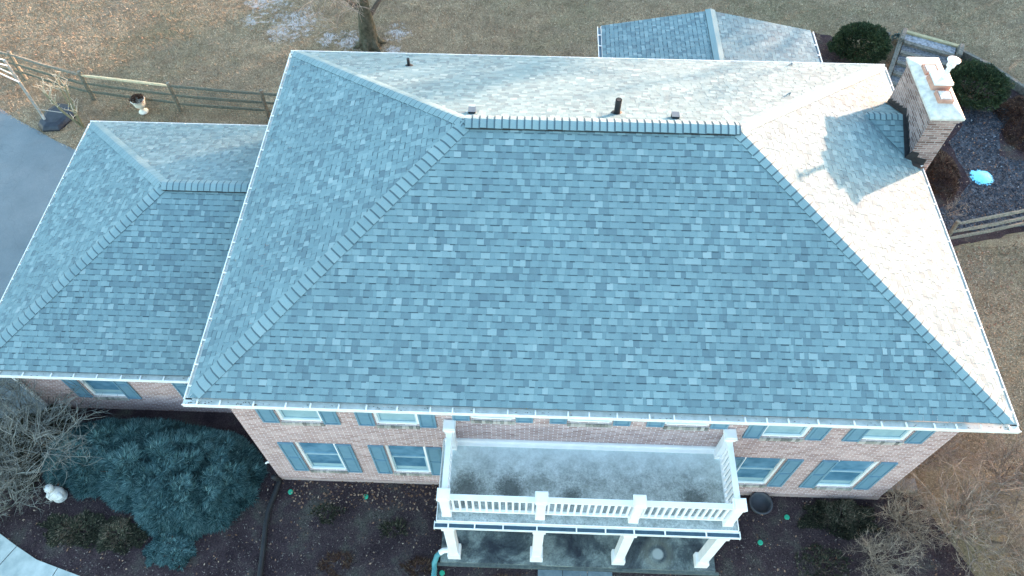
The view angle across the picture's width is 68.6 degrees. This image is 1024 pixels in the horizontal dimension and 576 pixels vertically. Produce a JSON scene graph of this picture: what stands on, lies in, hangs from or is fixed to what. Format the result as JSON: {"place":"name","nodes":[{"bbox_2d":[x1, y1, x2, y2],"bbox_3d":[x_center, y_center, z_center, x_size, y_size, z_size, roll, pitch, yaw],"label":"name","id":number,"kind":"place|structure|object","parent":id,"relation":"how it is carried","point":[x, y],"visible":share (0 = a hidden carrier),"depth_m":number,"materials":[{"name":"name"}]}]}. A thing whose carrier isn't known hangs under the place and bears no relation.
{"place":"outdoors","nodes":[
{"label":"outdoors","id":0,"kind":"place"},
{"bbox_2d":[0,109,74,465],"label":"driveway","id":1,"kind":"structure","parent":0,"point":[34,163],"depth_m":23.03,"materials":[{"name":"concrete"}]},
{"bbox_2d":[0,534,78,575],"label":"path","id":2,"kind":"structure","parent":0,"point":[17,561],"depth_m":16.63,"materials":[{"name":"concrete"}]},
{"bbox_2d":[0,0,1023,575],"bbox_3d":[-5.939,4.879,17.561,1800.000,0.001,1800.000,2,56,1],"label":"ground","id":3,"kind":"structure","parent":0,"point":[200,74],"depth_m":26.83,"materials":[{"name":"brown plant"}]},
{"bbox_2d":[0,58,76,131],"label":"basketball hoop","id":4,"kind":"object","parent":3,"relation":"on","point":[54,118],"visible":0.86,"depth_m":24.29,"materials":[{"name":"black plastic"}]},
{"bbox_2d":[33,71,84,127],"bbox_3d":[-14.043,-5.883,23.572,1.376,2.182,0.812,24,59,15],"label":"pruned tree","id":5,"kind":"object","parent":3,"relation":"on","point":[76,115],"visible":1,"depth_m":23.44,"materials":[{"name":"brown plant"}]},
{"bbox_2d":[0,50,276,118],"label":"split rail fence","id":6,"kind":"object","parent":3,"relation":"on","point":[83,82],"visible":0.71,"depth_m":24.46,"materials":[{"name":"brown wood"}]},
{"bbox_2d":[130,96,148,114],"bbox_3d":[-12.176,-5.982,24.605,0.470,0.550,0.470,2,56,1],"label":"urn planter","id":7,"kind":"object","parent":3,"relation":"on","point":[141,106],"visible":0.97,"depth_m":24.48,"materials":[{"name":"white stone"}]},
{"bbox_2d":[129,93,144,103],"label":"dead plant","id":8,"kind":"object","parent":7,"relation":"in","point":[137,95],"visible":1,"depth_m":24.31,"materials":[{"name":"brown plant"}]},
{"bbox_2d":[294,0,386,51],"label":"deciduous tree","id":9,"kind":"object","parent":3,"relation":"on","point":[370,40],"visible":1,"depth_m":25.82,"materials":[{"name":"brown plant"}]},
{"bbox_2d":[0,395,978,575],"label":"mulch bed","id":10,"kind":"object","parent":3,"relation":"on","point":[229,422],"visible":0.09,"depth_m":17.02,"materials":[{"name":"brown wood"}]},
{"bbox_2d":[0,378,24,417],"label":"bare shrub","id":11,"kind":"object","parent":10,"relation":"on","point":[7,394],"visible":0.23,"depth_m":18.27,"materials":[{"name":"brown plant"}]},
{"bbox_2d":[0,438,69,523],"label":"bare shrub","id":12,"kind":"object","parent":10,"relation":"on","point":[4,508],"visible":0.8,"depth_m":17.07,"materials":[{"name":"brown plant"}]},
{"bbox_2d":[0,404,74,494],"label":"shrub","id":13,"kind":"object","parent":10,"relation":"on","point":[30,440],"visible":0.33,"depth_m":17.84,"materials":[{"name":"brown plant"}]},
{"bbox_2d":[44,484,67,502],"bbox_3d":[-10.541,4.702,17.284,0.417,0.645,0.342,2,56,1],"label":"garden statue","id":14,"kind":"object","parent":10,"relation":"on","point":[57,494],"visible":0.91,"depth_m":17.26,"materials":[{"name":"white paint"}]},
{"bbox_2d":[0,358,117,511],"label":"bare shrub","id":15,"kind":"object","parent":10,"relation":"on","point":[22,428],"visible":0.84,"depth_m":17.12,"materials":[{"name":"brown plant"}]},
{"bbox_2d":[36,509,105,550],"bbox_3d":[-10.051,5.396,16.827,1.703,0.668,1.115,2,56,1],"label":"shrub","id":16,"kind":"object","parent":10,"relation":"on","point":[70,523],"visible":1,"depth_m":17.01,"materials":[{"name":"green plant"}]},
{"bbox_2d":[87,514,150,555],"bbox_3d":[-8.918,5.469,16.818,1.493,0.624,0.917,2,56,1],"label":"shrub","id":17,"kind":"object","parent":10,"relation":"on","point":[118,524],"visible":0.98,"depth_m":16.91,"materials":[{"name":"green plant"}]},
{"bbox_2d":[39,416,269,542],"bbox_3d":[-8.516,4.229,17.398,5.563,1.256,3.077,2,56,1],"label":"juniper","id":18,"kind":"object","parent":10,"relation":"on","point":[211,469],"visible":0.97,"depth_m":17.24,"materials":[{"name":"green plant"}]},
{"bbox_2d":[141,531,197,570],"bbox_3d":[-7.653,5.681,16.821,1.269,0.363,1.282,2,56,1],"label":"juniper","id":19,"kind":"object","parent":10,"relation":"on","point":[157,550],"visible":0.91,"depth_m":16.67,"materials":[{"name":"teal plant"}]},
{"bbox_2d":[257,474,281,575],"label":"drain pipe","id":20,"kind":"object","parent":10,"relation":"on","point":[278,479],"visible":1,"depth_m":17.10,"materials":[{"name":"plastic"}]},
{"bbox_2d":[308,502,345,524],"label":"plant","id":21,"kind":"object","parent":10,"relation":"on","point":[332,514],"visible":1,"depth_m":17.27,"materials":[{"name":"green plant"}]},
{"bbox_2d":[317,550,352,575],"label":"plant","id":22,"kind":"object","parent":10,"relation":"on","point":[337,557],"visible":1,"depth_m":16.65,"materials":[{"name":"brown plant"}]},
{"bbox_2d":[291,480,438,510],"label":"leaf litter","id":23,"kind":"object","parent":10,"relation":"on","point":[299,503],"visible":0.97,"depth_m":17.53,"materials":[{"name":"brown plant"}]},
{"bbox_2d":[376,518,408,538],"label":"plant","id":24,"kind":"object","parent":10,"relation":"on","point":[383,526],"visible":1,"depth_m":17.07,"materials":[{"name":"green plant"}]},
{"bbox_2d":[399,554,431,575],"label":"plant","id":25,"kind":"object","parent":10,"relation":"on","point":[413,572],"visible":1,"depth_m":16.60,"materials":[{"name":"brown plant"}]},
{"bbox_2d":[431,547,447,575],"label":"drain pipe","id":26,"kind":"object","parent":10,"relation":"on","point":[439,553],"visible":0.95,"depth_m":16.50,"materials":[{"name":"teal plastic"}]},
{"bbox_2d":[8,479,977,575],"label":"leaf litter","id":27,"kind":"object","parent":10,"relation":"on","point":[434,530],"visible":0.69,"depth_m":16.95,"materials":[{"name":"brown plant"}]},
{"bbox_2d":[749,492,772,514],"bbox_3d":[5.731,5.000,17.361,0.540,0.225,0.537,2,56,1],"label":"plastic pot","id":28,"kind":"object","parent":10,"relation":"on","point":[760,502],"visible":1,"depth_m":17.36,"materials":[{"name":"black plastic"}]},
{"bbox_2d":[794,542,853,575],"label":"shrub","id":29,"kind":"object","parent":10,"relation":"on","point":[827,556],"visible":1,"depth_m":16.62,"materials":[{"name":"green plant"}]},
{"bbox_2d":[796,491,885,540],"bbox_3d":[7.567,5.105,16.929,1.978,0.873,1.138,17,57,11],"label":"shrub","id":30,"kind":"object","parent":10,"relation":"on","point":[832,516],"visible":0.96,"depth_m":17.13,"materials":[{"name":"green plant"}]},
{"bbox_2d":[840,525,927,575],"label":"bare shrub","id":31,"kind":"object","parent":10,"relation":"on","point":[871,548],"visible":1,"depth_m":16.36,"materials":[{"name":"brown plant"}]},
{"bbox_2d":[886,478,917,492],"bbox_3d":[9.029,4.634,17.654,0.900,0.160,0.300,2,56,1],"label":"concrete pad","id":32,"kind":"object","parent":10,"relation":"on","point":[914,486],"visible":0.22,"depth_m":17.58,"materials":[{"name":"grey concrete"}]},
{"bbox_2d":[860,471,953,562],"bbox_3d":[8.858,4.838,16.713,2.070,1.507,2.174,18,58,12],"label":"bare shrub","id":33,"kind":"object","parent":10,"relation":"on","point":[917,524],"visible":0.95,"depth_m":16.71,"materials":[{"name":"brown plant"}]},
{"bbox_2d":[0,8,1020,575],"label":"brick house","id":34,"kind":"structure","parent":3,"relation":"on","point":[600,412],"depth_m":14.52,"materials":[{"name":"brick"}]},
{"bbox_2d":[79,380,129,400],"bbox_3d":[-9.731,2.246,17.694,0.838,1.562,0.111,2,56,1],"label":"window","id":35,"kind":"structure","parent":34,"relation":"in","point":[104,388],"depth_m":18.06,"materials":[{"name":"white glass"}]},
{"bbox_2d":[275,410,324,425],"bbox_3d":[-4.188,2.306,14.506,0.868,1.482,0.111,2,56,1],"label":"window","id":36,"kind":"structure","parent":34,"relation":"in","point":[289,415],"depth_m":14.97,"materials":[{"name":"white glass"}]},
{"bbox_2d":[295,442,348,473],"bbox_3d":[-4.192,3.737,16.610,0.868,1.712,0.111,2,56,1],"label":"window","id":37,"kind":"structure","parent":34,"relation":"in","point":[317,455],"depth_m":16.73,"materials":[{"name":"clear glass"}]},
{"bbox_2d":[373,413,419,429],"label":"window","id":38,"kind":"structure","parent":34,"relation":"in","point":[381,418],"depth_m":14.93,"materials":[{"name":"white glass"}]},
{"bbox_2d":[385,445,431,476],"bbox_3d":[-2.273,3.793,16.575,0.868,1.712,0.111,2,56,1],"label":"window","id":39,"kind":"structure","parent":34,"relation":"in","point":[402,458],"depth_m":16.69,"materials":[{"name":"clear glass"}]},
{"bbox_2d":[471,416,514,424],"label":"window","id":40,"kind":"structure","parent":34,"relation":"in","point":[477,417],"depth_m":14.62,"materials":[{"name":"white glass"}]},
{"bbox_2d":[567,419,611,427],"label":"window","id":41,"kind":"structure","parent":34,"relation":"in","point":[571,420],"depth_m":14.58,"materials":[{"name":"white glass"}]},
{"bbox_2d":[663,422,708,430],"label":"window","id":42,"kind":"structure","parent":34,"relation":"in","point":[667,423],"depth_m":14.54,"materials":[{"name":"white glass"}]},
{"bbox_2d":[737,457,784,487],"bbox_3d":[5.323,4.015,16.436,0.868,1.712,0.111,2,56,1],"label":"window","id":43,"kind":"structure","parent":34,"relation":"in","point":[752,470],"depth_m":16.49,"materials":[{"name":"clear glass"}]},
{"bbox_2d":[758,426,810,441],"bbox_3d":[5.326,2.584,14.331,0.868,1.482,0.111,2,56,1],"label":"window","id":44,"kind":"structure","parent":34,"relation":"in","point":[780,431],"depth_m":14.79,"materials":[{"name":"clear glass"}]},
{"bbox_2d":[812,460,878,490],"bbox_3d":[7.272,4.072,16.400,0.868,1.712,0.111,2,56,1],"label":"window","id":45,"kind":"structure","parent":34,"relation":"in","point":[846,473],"depth_m":16.53,"materials":[{"name":"clear glass"}]},
{"bbox_2d":[857,429,913,444],"bbox_3d":[7.275,2.641,14.295,0.868,1.482,0.111,2,56,1],"label":"window","id":46,"kind":"structure","parent":34,"relation":"in","point":[874,434],"depth_m":14.76,"materials":[{"name":"clear glass"}]},
{"bbox_2d":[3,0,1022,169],"bbox_3d":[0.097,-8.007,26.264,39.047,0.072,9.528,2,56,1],"label":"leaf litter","id":47,"kind":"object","parent":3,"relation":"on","point":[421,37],"visible":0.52,"depth_m":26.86,"materials":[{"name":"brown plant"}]},
{"bbox_2d":[795,32,1023,259],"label":"garden bed","id":48,"kind":"object","parent":3,"relation":"on","point":[827,55],"visible":0.12,"depth_m":23.83,"materials":[{"name":"brown soil"}]},
{"bbox_2d":[801,25,825,40],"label":"bare shrub","id":49,"kind":"object","parent":48,"relation":"on","point":[816,33],"visible":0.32,"depth_m":26.55,"materials":[{"name":"brown plant"}]},
{"bbox_2d":[826,20,892,63],"bbox_3d":[12.045,-8.500,25.927,2.149,1.298,1.779,22,58,14],"label":"evergreen shrub","id":50,"kind":"object","parent":48,"relation":"on","point":[868,32],"visible":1,"depth_m":25.58,"materials":[{"name":"green plant"}]},
{"bbox_2d":[821,40,1023,239],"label":"bark chips","id":51,"kind":"object","parent":48,"relation":"on","point":[976,162],"visible":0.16,"depth_m":23.43,"materials":[{"name":"brown wood"}]},
{"bbox_2d":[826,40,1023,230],"bbox_3d":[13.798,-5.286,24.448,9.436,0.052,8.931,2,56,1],"label":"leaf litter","id":52,"kind":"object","parent":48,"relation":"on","point":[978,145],"visible":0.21,"depth_m":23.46,"materials":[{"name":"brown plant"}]},
{"bbox_2d":[926,148,960,200],"bbox_3d":[13.080,-3.829,23.090,1.655,0.748,2.503,2,56,1],"label":"shrub","id":53,"kind":"object","parent":48,"relation":"on","point":[941,156],"visible":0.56,"depth_m":22.82,"materials":[{"name":"brown plant"}]},
{"bbox_2d":[939,99,1023,233],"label":"gravel","id":54,"kind":"structure","parent":48,"relation":"on","point":[1011,165],"depth_m":23.37,"materials":[{"name":"grey gravel"}]},
{"bbox_2d":[944,190,971,217],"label":"bare shrub","id":55,"kind":"object","parent":54,"relation":"on","point":[947,208],"visible":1,"depth_m":22.29,"materials":[{"name":"brown plant"}]},
{"bbox_2d":[970,169,993,185],"bbox_3d":[14.533,-3.445,23.206,0.722,0.061,0.704,2,56,1],"label":"ice patch","id":56,"kind":"object","parent":54,"relation":"on","point":[984,177],"visible":1,"depth_m":23.17,"materials":[{"name":"ice"}]},
{"bbox_2d":[948,209,1023,239],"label":"split rail fence","id":57,"kind":"object","parent":54,"relation":"on","point":[952,230],"visible":0.83,"depth_m":21.44,"materials":[{"name":"brown wood"}]},
{"bbox_2d":[949,58,1014,111],"bbox_3d":[15.339,-6.678,24.710,2.346,1.271,1.994,2,56,1],"label":"evergreen shrub","id":58,"kind":"object","parent":48,"relation":"on","point":[998,85],"visible":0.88,"depth_m":24.36,"materials":[{"name":"green plant"}]},
{"bbox_2d":[995,94,1023,149],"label":"shrub","id":59,"kind":"object","parent":48,"relation":"on","point":[1015,107],"visible":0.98,"depth_m":24.45,"materials":[{"name":"brown plant"}]},
{"bbox_2d":[887,28,964,88],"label":"timber steps","id":60,"kind":"structure","parent":3,"relation":"on","point":[914,44],"depth_m":26.12,"materials":[{"name":"grey wood"}]},
{"bbox_2d":[890,32,899,43],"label":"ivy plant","id":61,"kind":"object","parent":60,"relation":"on","point":[897,35],"visible":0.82,"depth_m":26.74,"materials":[{"name":"green plant"}]},
{"bbox_2d":[914,434,990,484],"bbox_3d":[10.009,3.646,17.490,2.183,1.559,2.053,35,62,21],"label":"bare shrub","id":62,"kind":"object","parent":3,"relation":"on","point":[939,451],"visible":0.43,"depth_m":17.38,"materials":[{"name":"brown plant"}]},
{"bbox_2d":[905,454,1023,575],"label":"bare shrub","id":63,"kind":"object","parent":3,"relation":"on","point":[971,520],"visible":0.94,"depth_m":16.45,"materials":[{"name":"brown plant"}]},
{"bbox_2d":[954,235,1023,328],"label":"leaf litter","id":64,"kind":"object","parent":3,"relation":"on","point":[990,280],"visible":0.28,"depth_m":21.12,"materials":[{"name":"brown plant"}]},
{"bbox_2d":[961,50,1023,95],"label":"timber edging","id":65,"kind":"object","parent":3,"relation":"on","point":[1018,87],"visible":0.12,"depth_m":25.51,"materials":[{"name":"wood"}]},
{"bbox_2d":[961,426,1023,515],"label":"bare shrub","id":66,"kind":"object","parent":3,"relation":"on","point":[1013,479],"visible":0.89,"depth_m":17.33,"materials":[{"name":"brown plant"}]},
{"bbox_2d":[972,502,1023,575],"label":"bare shrub","id":67,"kind":"object","parent":3,"relation":"on","point":[1017,546],"visible":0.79,"depth_m":16.23,"materials":[{"name":"brown plant"}]},
{"bbox_2d":[538,569,611,575],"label":"flagstone path","id":68,"kind":"structure","parent":0,"point":[559,573],"depth_m":16.55,"materials":[{"name":"grey stone"}]},
{"bbox_2d":[933,243,1023,461],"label":"grass","id":69,"kind":"structure","parent":0,"point":[999,308],"depth_m":20.38,"materials":[{"name":"brown plant"}]}
]}

